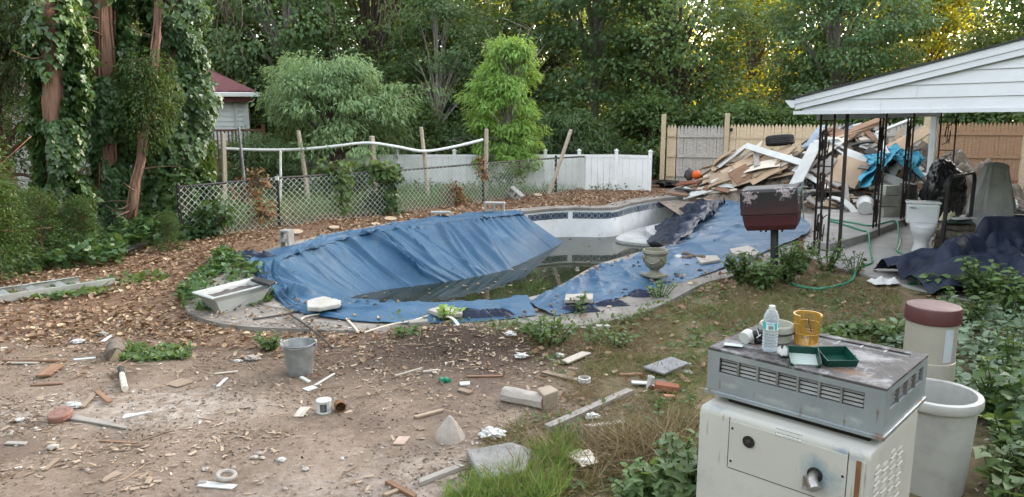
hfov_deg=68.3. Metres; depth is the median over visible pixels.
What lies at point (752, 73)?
sunlit tree
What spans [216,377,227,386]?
stick
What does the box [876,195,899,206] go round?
wall block
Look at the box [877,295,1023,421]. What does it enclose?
ivy ground cover
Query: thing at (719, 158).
tan board
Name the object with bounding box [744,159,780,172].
pale board
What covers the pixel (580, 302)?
weed clump
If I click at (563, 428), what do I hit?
long grass
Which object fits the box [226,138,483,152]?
white rail
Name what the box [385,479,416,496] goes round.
stick
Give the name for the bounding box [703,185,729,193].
brown board
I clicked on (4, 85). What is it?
conifer tree
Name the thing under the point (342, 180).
green vine
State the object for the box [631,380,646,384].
strip
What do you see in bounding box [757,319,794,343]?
strainer ring
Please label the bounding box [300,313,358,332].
bent pipe
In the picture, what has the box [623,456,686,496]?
vine bush
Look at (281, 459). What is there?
pale stone
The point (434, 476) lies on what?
timber
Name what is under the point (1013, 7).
oak tree
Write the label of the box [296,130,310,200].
wooden pole
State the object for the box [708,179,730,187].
tan board
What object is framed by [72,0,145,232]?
ivy clad tree
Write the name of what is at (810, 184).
trash bag
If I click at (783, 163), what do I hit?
pale board
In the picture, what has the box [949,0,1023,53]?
oak tree
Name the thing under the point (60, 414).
round disc
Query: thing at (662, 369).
slate
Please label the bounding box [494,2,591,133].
oak tree
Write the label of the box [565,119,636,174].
sumac shrub
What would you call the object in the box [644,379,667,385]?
board
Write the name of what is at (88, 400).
lath
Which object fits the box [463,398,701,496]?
dry grass
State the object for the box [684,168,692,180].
dark sack
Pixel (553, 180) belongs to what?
wooden pole
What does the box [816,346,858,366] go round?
open case
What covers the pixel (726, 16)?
oak tree
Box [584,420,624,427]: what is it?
plank
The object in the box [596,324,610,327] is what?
board
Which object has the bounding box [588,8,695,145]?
oak tree
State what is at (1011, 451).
maple seedling
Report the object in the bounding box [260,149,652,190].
vinyl fence
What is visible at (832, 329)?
weed clump
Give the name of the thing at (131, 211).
thin leaning tree
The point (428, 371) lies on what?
stick
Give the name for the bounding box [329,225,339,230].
wood slice
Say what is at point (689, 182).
board
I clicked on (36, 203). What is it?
cypress shrub
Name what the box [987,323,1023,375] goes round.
maple seedling
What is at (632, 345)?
dry grass
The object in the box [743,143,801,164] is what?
metal trim
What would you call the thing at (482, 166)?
dead vine
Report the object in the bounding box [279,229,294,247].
cinder block
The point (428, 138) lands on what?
understorey shrub
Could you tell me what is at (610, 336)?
weed clump
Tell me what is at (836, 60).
maple tree
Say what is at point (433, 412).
stick
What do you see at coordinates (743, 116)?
understorey shrub
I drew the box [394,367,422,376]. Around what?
stick
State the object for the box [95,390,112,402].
lath
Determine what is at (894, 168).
white board
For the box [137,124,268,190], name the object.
wooden deck
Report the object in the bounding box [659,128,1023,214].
debris rubble
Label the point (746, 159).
tan board
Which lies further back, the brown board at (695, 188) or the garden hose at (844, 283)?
the brown board at (695, 188)
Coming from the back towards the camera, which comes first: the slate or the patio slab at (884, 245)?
the patio slab at (884, 245)
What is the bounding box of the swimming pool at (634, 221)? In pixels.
[251,195,683,308]
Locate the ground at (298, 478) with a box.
[0,114,1023,496]
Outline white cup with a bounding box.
[646,375,654,388]
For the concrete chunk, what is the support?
on the ground at (298, 478)
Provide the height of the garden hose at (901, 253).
0.172 m
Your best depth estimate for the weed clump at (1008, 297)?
8.07 m
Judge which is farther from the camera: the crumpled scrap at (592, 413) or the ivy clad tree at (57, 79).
the ivy clad tree at (57, 79)
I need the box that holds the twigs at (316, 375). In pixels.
[0,193,990,496]
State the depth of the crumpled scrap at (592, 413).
5.53 m
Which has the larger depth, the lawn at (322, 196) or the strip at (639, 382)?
the lawn at (322, 196)
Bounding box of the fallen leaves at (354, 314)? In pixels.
[284,219,532,318]
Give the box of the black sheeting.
[651,180,679,184]
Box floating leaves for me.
[363,238,628,300]
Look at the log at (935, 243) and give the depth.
11.99 m
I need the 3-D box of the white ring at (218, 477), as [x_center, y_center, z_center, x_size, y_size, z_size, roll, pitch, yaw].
[-1.751,1.390,4.629,0.132,0.028,0.118,6,17,-1]
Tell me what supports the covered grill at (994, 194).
on the patio slab at (884, 245)
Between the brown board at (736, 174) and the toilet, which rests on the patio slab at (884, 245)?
the toilet
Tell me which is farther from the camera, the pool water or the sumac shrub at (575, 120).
the sumac shrub at (575, 120)
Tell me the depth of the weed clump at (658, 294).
8.89 m
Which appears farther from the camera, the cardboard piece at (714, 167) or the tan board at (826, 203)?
the cardboard piece at (714, 167)
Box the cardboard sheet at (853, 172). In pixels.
[827,155,867,188]
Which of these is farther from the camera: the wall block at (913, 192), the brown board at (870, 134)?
the brown board at (870, 134)
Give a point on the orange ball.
(696, 174)
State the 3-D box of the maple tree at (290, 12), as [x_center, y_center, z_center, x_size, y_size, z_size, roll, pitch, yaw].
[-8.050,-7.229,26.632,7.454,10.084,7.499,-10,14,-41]
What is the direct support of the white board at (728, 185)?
on the brown board at (722, 189)
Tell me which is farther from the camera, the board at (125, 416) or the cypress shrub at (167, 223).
the cypress shrub at (167, 223)
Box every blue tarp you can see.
[234,210,562,322]
[530,197,809,315]
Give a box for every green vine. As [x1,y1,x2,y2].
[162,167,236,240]
[312,156,354,215]
[333,158,400,194]
[356,160,404,215]
[479,158,544,184]
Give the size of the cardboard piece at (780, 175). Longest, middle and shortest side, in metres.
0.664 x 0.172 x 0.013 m
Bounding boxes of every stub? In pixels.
[299,376,310,382]
[457,388,472,394]
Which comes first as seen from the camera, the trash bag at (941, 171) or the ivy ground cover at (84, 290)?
the ivy ground cover at (84, 290)
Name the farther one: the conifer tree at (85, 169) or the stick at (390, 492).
the conifer tree at (85, 169)
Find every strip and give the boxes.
[446,316,459,325]
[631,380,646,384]
[705,189,736,194]
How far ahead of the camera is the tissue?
3.54 m
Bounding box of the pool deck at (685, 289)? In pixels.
[185,196,798,332]
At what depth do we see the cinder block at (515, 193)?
18.57 m
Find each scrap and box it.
[66,401,81,407]
[70,338,85,343]
[96,331,107,335]
[100,334,113,341]
[244,354,261,359]
[478,426,506,438]
[514,352,528,357]
[586,412,599,418]
[674,187,694,190]
[803,190,818,197]
[804,125,824,147]
[852,140,874,146]
[863,147,896,166]
[907,146,921,151]
[911,171,925,182]
[948,217,979,219]
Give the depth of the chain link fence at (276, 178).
15.50 m
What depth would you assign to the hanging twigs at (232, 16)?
15.04 m
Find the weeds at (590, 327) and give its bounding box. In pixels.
[362,296,674,345]
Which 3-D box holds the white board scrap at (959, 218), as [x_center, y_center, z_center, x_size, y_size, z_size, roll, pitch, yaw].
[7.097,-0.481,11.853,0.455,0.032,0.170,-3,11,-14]
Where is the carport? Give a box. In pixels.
[786,37,1023,255]
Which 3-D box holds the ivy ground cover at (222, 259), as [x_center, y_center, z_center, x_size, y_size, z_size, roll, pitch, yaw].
[-3.682,0.338,9.799,1.192,0.396,3.315,-3,11,-17]
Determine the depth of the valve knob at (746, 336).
3.72 m
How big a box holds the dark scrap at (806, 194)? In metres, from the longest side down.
0.408 x 0.145 x 0.021 m
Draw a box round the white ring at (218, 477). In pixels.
[215,469,237,481]
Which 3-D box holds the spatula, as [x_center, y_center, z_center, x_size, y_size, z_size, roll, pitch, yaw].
[-1.648,1.141,6.162,0.081,0.008,0.104,9,14,41]
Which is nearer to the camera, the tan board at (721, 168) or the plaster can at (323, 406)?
the plaster can at (323, 406)
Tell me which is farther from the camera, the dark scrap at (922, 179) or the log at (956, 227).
the dark scrap at (922, 179)
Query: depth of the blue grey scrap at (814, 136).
17.44 m
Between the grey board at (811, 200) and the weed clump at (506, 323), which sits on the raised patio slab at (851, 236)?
the grey board at (811, 200)
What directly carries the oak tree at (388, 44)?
on the ground at (298, 478)
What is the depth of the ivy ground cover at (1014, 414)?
5.20 m
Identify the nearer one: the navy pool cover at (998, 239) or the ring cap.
the ring cap
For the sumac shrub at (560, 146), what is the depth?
23.19 m
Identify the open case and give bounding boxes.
[787,345,821,367]
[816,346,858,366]
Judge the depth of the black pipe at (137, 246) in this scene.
11.84 m
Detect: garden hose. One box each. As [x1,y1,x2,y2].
[791,220,873,289]
[830,218,920,284]
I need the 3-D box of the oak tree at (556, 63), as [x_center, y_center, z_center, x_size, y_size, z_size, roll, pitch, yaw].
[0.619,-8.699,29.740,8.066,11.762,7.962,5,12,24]
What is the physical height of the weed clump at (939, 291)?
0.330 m
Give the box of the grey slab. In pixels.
[466,442,531,481]
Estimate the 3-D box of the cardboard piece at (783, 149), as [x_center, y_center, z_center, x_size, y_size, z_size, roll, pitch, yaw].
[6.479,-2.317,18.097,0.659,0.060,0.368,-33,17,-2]
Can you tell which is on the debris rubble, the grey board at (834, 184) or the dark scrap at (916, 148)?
the grey board at (834, 184)
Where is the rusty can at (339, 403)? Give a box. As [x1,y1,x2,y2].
[334,399,345,412]
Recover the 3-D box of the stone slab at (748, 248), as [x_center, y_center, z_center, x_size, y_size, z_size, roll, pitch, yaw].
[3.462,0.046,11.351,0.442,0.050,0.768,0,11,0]
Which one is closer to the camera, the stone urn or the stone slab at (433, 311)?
the stone slab at (433, 311)
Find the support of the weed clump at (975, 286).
on the ground at (298, 478)
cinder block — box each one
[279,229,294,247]
[431,211,450,216]
[484,201,504,211]
[507,186,524,199]
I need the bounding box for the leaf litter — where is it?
[0,188,1008,408]
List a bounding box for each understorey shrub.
[251,89,369,158]
[342,95,469,178]
[440,88,527,166]
[497,96,590,146]
[600,88,716,178]
[679,93,794,169]
[759,104,842,144]
[828,117,963,152]
[923,112,1023,162]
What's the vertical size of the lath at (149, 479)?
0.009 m
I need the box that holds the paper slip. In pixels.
[724,342,742,346]
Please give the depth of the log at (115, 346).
6.81 m
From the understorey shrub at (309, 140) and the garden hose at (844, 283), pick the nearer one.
the garden hose at (844, 283)
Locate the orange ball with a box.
[692,170,700,179]
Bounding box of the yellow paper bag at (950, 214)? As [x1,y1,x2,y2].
[939,211,955,220]
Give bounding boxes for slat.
[73,357,95,360]
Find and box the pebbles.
[1,301,990,496]
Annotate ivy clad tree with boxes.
[6,0,104,246]
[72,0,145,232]
[131,0,223,215]
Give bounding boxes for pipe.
[124,238,153,252]
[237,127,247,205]
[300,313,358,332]
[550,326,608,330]
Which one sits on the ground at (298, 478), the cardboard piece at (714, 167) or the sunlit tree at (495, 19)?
the sunlit tree at (495, 19)
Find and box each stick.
[99,440,138,443]
[215,370,237,374]
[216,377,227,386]
[314,373,334,385]
[382,488,398,496]
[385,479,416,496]
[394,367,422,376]
[414,409,442,418]
[423,369,437,372]
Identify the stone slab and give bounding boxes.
[428,306,461,317]
[564,293,592,302]
[696,255,719,264]
[730,245,758,257]
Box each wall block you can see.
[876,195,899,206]
[878,206,900,216]
[880,185,899,195]
[898,183,917,204]
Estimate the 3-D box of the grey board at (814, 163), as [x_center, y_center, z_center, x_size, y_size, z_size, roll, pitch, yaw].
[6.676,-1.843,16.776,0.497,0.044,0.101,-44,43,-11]
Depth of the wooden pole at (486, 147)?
18.54 m
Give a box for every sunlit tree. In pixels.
[466,0,546,140]
[655,0,711,144]
[686,0,802,118]
[702,0,815,136]
[813,1,929,77]
[861,0,1000,123]
[883,0,1006,124]
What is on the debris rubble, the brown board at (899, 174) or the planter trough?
the brown board at (899, 174)
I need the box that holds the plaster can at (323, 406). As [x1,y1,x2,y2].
[316,397,331,414]
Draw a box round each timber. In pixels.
[408,318,427,327]
[419,464,465,485]
[544,388,633,430]
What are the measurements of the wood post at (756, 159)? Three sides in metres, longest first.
0.823 x 0.130 x 0.100 m
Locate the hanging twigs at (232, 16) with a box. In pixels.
[215,0,402,77]
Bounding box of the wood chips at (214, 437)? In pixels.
[0,306,977,496]
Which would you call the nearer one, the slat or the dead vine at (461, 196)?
the slat
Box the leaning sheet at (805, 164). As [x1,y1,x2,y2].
[789,141,818,183]
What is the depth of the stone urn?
9.64 m
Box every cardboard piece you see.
[708,172,745,182]
[710,153,736,170]
[720,160,744,174]
[730,177,750,186]
[747,153,762,162]
[753,156,775,170]
[753,167,771,177]
[768,172,793,178]
[775,146,796,164]
[776,144,793,152]
[891,128,903,141]
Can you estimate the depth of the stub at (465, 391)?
6.01 m
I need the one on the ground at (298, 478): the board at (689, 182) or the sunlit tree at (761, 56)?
the sunlit tree at (761, 56)
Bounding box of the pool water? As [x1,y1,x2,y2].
[351,234,661,302]
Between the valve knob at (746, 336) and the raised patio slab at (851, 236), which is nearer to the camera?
the valve knob at (746, 336)
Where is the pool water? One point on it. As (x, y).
(566, 258)
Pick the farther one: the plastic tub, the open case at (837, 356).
the plastic tub
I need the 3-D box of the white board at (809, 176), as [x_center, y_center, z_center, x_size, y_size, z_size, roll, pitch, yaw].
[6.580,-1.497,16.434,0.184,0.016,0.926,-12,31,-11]
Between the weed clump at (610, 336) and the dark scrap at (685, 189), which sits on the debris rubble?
the dark scrap at (685, 189)
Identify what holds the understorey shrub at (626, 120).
on the ground at (298, 478)
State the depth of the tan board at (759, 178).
17.60 m
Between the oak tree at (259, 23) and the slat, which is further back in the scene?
the oak tree at (259, 23)
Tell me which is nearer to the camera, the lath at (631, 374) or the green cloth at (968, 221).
the lath at (631, 374)
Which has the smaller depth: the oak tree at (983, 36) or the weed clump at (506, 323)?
the weed clump at (506, 323)
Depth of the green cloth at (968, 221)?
11.87 m
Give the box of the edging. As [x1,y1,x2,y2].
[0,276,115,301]
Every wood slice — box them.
[294,229,303,235]
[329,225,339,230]
[384,216,396,221]
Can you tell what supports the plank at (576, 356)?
on the ground at (298, 478)
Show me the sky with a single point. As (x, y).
(706, 0)
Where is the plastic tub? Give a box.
[910,378,984,496]
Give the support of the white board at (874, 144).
on the debris rubble
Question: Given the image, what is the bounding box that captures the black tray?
[251,277,275,286]
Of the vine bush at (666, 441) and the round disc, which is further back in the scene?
the round disc
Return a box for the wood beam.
[828,118,885,136]
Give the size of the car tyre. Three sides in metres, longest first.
0.670 x 0.670 x 0.238 m
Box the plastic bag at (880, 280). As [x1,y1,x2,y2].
[866,276,899,284]
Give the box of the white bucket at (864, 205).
[856,196,873,214]
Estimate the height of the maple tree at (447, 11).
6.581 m
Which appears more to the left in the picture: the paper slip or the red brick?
the red brick
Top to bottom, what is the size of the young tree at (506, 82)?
4.754 m
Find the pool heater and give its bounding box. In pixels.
[696,324,927,496]
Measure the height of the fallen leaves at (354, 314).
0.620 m
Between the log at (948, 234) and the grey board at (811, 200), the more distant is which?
the grey board at (811, 200)
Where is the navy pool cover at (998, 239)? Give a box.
[874,216,1023,293]
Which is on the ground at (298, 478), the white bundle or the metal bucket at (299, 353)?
the metal bucket at (299, 353)
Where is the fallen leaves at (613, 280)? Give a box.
[541,204,749,312]
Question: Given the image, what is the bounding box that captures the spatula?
[302,385,317,390]
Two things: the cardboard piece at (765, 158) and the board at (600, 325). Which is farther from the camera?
the cardboard piece at (765, 158)
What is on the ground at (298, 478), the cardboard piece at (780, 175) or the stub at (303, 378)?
the stub at (303, 378)
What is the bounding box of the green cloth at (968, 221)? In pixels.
[947,213,973,223]
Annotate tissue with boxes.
[775,345,787,355]
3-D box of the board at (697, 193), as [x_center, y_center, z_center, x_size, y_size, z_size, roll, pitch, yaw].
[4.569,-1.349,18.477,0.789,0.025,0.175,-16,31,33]
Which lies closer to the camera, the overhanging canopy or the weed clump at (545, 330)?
the weed clump at (545, 330)
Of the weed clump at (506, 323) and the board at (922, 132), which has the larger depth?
the board at (922, 132)
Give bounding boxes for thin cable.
[253,308,304,319]
[290,314,333,348]
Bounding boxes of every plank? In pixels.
[36,364,63,376]
[68,414,128,429]
[541,370,577,381]
[562,351,590,363]
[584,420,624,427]
[827,196,857,211]
[844,182,849,201]
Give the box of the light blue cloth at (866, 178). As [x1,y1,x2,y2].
[858,143,924,186]
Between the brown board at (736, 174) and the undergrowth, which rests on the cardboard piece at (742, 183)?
the brown board at (736, 174)
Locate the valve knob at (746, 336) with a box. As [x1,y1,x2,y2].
[739,329,765,343]
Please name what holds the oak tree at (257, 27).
on the ground at (298, 478)
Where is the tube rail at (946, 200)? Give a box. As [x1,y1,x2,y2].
[940,171,976,245]
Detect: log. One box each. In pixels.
[103,337,125,360]
[681,251,705,257]
[931,239,945,247]
[932,230,970,239]
[937,221,975,231]
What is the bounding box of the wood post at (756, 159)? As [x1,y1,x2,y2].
[753,151,759,167]
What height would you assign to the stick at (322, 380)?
0.012 m
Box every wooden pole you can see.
[221,133,226,204]
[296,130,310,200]
[369,136,376,188]
[419,127,429,194]
[484,129,488,196]
[547,129,572,193]
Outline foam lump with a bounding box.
[504,331,516,335]
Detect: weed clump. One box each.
[251,329,282,351]
[393,323,426,337]
[436,304,466,323]
[487,315,523,329]
[519,311,578,346]
[569,291,589,313]
[583,328,639,347]
[617,306,669,325]
[642,276,678,297]
[720,249,772,284]
[748,258,785,291]
[768,241,808,285]
[781,240,821,274]
[811,323,855,336]
[812,238,845,271]
[836,319,880,336]
[840,251,867,275]
[865,318,905,342]
[918,272,965,294]
[940,284,998,331]
[953,255,1016,304]
[986,270,1023,319]
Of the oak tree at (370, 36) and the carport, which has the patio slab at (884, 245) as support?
the carport
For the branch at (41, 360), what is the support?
on the ground at (298, 478)
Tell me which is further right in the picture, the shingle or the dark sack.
the dark sack
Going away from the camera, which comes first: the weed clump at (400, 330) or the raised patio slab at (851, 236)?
the weed clump at (400, 330)
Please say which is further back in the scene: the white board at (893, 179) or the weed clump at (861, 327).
the white board at (893, 179)
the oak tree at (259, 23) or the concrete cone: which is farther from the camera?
the oak tree at (259, 23)
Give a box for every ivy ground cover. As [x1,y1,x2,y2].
[0,204,213,273]
[7,266,170,299]
[173,243,274,311]
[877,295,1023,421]
[972,336,1023,471]
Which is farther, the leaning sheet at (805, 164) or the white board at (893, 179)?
the leaning sheet at (805, 164)
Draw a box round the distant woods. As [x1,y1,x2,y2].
[4,50,818,139]
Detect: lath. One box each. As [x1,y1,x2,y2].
[4,441,27,445]
[8,361,39,363]
[30,382,63,385]
[41,458,60,470]
[79,393,96,407]
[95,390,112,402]
[137,471,148,479]
[144,476,153,484]
[466,375,502,376]
[619,372,642,375]
[678,373,690,382]
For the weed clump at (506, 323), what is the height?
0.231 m
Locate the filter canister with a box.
[903,299,963,381]
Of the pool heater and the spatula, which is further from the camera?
the spatula
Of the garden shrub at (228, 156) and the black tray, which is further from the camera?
the garden shrub at (228, 156)
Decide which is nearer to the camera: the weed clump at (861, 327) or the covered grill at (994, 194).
the weed clump at (861, 327)
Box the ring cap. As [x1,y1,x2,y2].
[578,375,590,383]
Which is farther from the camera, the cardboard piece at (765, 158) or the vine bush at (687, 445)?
the cardboard piece at (765, 158)
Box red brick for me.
[654,380,678,393]
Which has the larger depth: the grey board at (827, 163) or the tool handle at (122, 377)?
the grey board at (827, 163)
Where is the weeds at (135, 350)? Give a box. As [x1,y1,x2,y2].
[117,339,196,362]
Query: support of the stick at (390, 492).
on the ground at (298, 478)
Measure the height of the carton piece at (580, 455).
0.008 m
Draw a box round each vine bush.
[611,462,668,496]
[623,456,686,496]
[652,428,698,458]
[655,432,698,487]
[660,448,697,496]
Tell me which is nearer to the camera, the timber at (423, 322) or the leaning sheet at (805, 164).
the timber at (423, 322)
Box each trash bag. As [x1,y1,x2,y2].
[803,178,832,199]
[919,158,967,221]
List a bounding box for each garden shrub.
[210,137,257,194]
[216,125,308,195]
[264,140,314,193]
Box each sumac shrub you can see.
[519,116,579,176]
[525,107,615,172]
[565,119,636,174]
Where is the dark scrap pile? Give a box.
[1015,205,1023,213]
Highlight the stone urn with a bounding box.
[641,247,668,278]
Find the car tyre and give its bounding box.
[765,134,794,145]
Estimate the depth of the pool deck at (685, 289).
8.17 m
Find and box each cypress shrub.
[0,134,51,280]
[0,175,54,278]
[7,186,78,263]
[52,193,115,253]
[146,210,189,253]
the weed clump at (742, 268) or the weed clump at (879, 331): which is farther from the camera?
the weed clump at (742, 268)
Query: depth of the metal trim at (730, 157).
18.47 m
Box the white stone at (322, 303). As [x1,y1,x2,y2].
[307,296,340,311]
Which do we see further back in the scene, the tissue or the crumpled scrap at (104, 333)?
the crumpled scrap at (104, 333)
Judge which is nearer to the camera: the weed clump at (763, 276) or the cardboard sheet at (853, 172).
the weed clump at (763, 276)
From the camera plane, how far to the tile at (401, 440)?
5.16 m
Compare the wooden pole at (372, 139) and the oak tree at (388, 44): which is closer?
the wooden pole at (372, 139)
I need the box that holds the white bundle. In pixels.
[812,137,843,149]
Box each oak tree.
[3,1,144,128]
[136,0,297,136]
[248,5,361,99]
[251,0,405,114]
[264,0,488,135]
[352,0,444,139]
[379,0,509,137]
[423,0,640,115]
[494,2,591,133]
[534,0,678,134]
[566,0,796,150]
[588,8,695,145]
[743,0,932,106]
[938,0,1023,119]
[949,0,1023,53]
[966,0,1023,121]
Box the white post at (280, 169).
[279,151,281,202]
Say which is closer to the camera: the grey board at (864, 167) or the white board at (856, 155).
the grey board at (864, 167)
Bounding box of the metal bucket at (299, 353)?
[280,337,316,376]
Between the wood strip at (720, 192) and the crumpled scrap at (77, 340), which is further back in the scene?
the wood strip at (720, 192)
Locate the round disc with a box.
[47,406,73,423]
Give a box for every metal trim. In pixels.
[717,145,746,167]
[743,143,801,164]
[875,118,912,133]
[875,133,889,153]
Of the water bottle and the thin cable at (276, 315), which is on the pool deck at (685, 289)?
the thin cable at (276, 315)
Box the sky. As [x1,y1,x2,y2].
[226,0,1020,97]
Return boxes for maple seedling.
[969,355,1023,415]
[972,446,1023,496]
[977,440,1023,486]
[978,412,1023,472]
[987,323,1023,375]
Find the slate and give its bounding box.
[643,357,688,374]
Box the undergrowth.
[11,144,728,181]
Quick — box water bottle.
[762,305,779,351]
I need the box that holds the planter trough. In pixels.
[192,278,276,312]
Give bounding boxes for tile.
[393,436,409,444]
[459,381,469,385]
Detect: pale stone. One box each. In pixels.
[46,444,58,450]
[197,480,205,483]
[277,457,286,461]
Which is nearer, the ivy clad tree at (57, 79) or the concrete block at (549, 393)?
the concrete block at (549, 393)
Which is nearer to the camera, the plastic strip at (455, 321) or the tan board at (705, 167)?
the plastic strip at (455, 321)
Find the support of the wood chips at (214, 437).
on the ground at (298, 478)
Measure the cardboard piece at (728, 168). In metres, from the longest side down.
0.647 x 0.172 x 0.022 m
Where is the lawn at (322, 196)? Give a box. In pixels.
[193,177,576,232]
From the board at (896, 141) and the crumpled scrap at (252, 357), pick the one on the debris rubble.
the board at (896, 141)
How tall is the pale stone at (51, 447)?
0.033 m
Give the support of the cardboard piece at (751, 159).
on the brown board
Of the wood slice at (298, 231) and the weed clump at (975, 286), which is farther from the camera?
the wood slice at (298, 231)
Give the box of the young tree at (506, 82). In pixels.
[444,23,553,186]
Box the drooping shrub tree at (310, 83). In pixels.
[249,45,455,189]
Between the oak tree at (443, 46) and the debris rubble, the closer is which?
the debris rubble
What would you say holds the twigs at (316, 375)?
on the ground at (298, 478)
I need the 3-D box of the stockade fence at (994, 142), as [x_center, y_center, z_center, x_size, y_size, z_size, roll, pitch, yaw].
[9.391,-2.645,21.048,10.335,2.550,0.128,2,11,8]
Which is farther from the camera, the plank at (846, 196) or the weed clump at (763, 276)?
the plank at (846, 196)
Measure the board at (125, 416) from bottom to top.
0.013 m
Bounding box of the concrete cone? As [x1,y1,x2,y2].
[436,415,464,444]
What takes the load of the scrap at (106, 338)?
on the ground at (298, 478)
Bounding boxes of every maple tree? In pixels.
[202,0,409,151]
[369,0,503,159]
[473,0,711,152]
[751,0,951,125]
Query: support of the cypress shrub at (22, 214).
on the ground at (298, 478)
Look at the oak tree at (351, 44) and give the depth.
31.00 m
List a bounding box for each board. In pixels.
[122,411,151,418]
[165,378,193,387]
[196,481,237,489]
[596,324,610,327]
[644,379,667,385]
[668,191,689,195]
[675,179,703,185]
[683,190,712,199]
[692,187,708,190]
[699,164,712,169]
[703,170,719,177]
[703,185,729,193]
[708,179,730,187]
[712,152,731,165]
[716,161,736,172]
[716,183,734,188]
[728,164,753,183]
[732,162,752,168]
[734,140,762,161]
[736,155,750,164]
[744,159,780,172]
[749,166,779,184]
[767,164,787,176]
[770,154,791,168]
[806,173,829,187]
[806,197,820,206]
[808,159,817,172]
[810,168,840,187]
[816,155,836,176]
[817,137,848,155]
[823,200,836,207]
[824,127,857,140]
[836,123,884,137]
[842,150,866,161]
[856,136,868,140]
[857,165,889,170]
[858,142,876,148]
[863,129,887,147]
[881,157,900,177]
[883,173,912,186]
[886,135,905,147]
[896,167,903,177]
[897,125,929,148]
[916,183,922,188]
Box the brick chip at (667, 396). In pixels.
[664,394,675,399]
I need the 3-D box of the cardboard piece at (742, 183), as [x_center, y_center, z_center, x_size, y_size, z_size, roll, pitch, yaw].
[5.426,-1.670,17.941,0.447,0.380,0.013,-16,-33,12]
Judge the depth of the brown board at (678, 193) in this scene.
18.85 m
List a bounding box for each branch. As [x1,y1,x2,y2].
[2,359,66,362]
[110,45,186,156]
[364,314,429,332]
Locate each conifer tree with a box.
[0,0,83,204]
[0,40,35,179]
[3,5,144,194]
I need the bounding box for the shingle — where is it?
[293,406,309,416]
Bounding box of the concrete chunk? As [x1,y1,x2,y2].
[500,386,542,409]
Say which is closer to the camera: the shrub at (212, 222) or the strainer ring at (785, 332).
the strainer ring at (785, 332)
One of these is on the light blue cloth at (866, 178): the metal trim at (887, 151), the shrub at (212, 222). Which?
the metal trim at (887, 151)
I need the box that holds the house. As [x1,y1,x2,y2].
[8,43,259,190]
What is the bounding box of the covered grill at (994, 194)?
[966,162,1015,233]
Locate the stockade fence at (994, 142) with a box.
[659,113,1023,190]
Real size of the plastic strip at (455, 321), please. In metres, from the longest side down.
0.259 x 0.033 x 0.027 m
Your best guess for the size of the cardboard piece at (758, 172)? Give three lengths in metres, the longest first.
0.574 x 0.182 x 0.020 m
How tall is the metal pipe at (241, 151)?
2.091 m
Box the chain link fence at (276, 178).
[176,155,603,240]
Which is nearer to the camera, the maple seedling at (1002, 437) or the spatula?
the maple seedling at (1002, 437)
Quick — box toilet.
[905,200,941,250]
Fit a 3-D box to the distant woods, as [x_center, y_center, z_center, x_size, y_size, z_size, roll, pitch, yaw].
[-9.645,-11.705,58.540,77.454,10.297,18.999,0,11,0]
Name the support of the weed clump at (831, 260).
on the ground at (298, 478)
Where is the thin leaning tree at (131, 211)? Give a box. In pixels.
[96,0,183,232]
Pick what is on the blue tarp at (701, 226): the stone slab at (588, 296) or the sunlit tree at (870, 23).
the stone slab at (588, 296)
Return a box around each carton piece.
[569,449,598,461]
[577,455,598,466]
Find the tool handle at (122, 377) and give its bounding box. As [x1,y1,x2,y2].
[117,365,128,391]
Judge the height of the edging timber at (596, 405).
0.056 m
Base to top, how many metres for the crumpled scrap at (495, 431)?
0.053 m
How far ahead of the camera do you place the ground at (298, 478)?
5.87 m
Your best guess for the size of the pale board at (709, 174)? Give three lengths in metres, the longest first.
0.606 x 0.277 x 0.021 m
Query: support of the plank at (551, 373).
on the ground at (298, 478)
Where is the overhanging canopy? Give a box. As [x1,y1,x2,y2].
[0,0,216,83]
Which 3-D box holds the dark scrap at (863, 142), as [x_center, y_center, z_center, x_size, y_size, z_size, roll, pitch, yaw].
[7.843,-2.354,16.847,0.523,0.080,0.056,-8,43,2]
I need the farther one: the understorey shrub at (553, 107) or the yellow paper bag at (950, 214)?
the understorey shrub at (553, 107)
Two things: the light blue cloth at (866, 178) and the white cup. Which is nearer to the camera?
the white cup
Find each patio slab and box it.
[801,191,1023,308]
[811,209,905,250]
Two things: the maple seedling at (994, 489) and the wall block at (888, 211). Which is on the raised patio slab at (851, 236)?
the wall block at (888, 211)
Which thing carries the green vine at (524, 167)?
attached to the chain link fence at (276, 178)
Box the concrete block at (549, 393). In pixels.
[537,385,557,409]
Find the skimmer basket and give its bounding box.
[793,310,822,345]
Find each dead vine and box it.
[229,167,276,228]
[441,179,471,206]
[474,155,489,180]
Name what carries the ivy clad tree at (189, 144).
on the ground at (298, 478)
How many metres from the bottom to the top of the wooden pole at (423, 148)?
1.688 m
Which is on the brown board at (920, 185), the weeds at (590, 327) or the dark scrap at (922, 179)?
the dark scrap at (922, 179)
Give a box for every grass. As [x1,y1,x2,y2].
[436,426,586,496]
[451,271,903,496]
[454,272,907,496]
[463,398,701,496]
[543,418,588,448]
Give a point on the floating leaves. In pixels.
(499, 278)
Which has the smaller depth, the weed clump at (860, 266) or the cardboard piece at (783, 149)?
the weed clump at (860, 266)
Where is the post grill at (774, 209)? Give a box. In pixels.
[740,181,803,284]
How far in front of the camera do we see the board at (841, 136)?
17.21 m

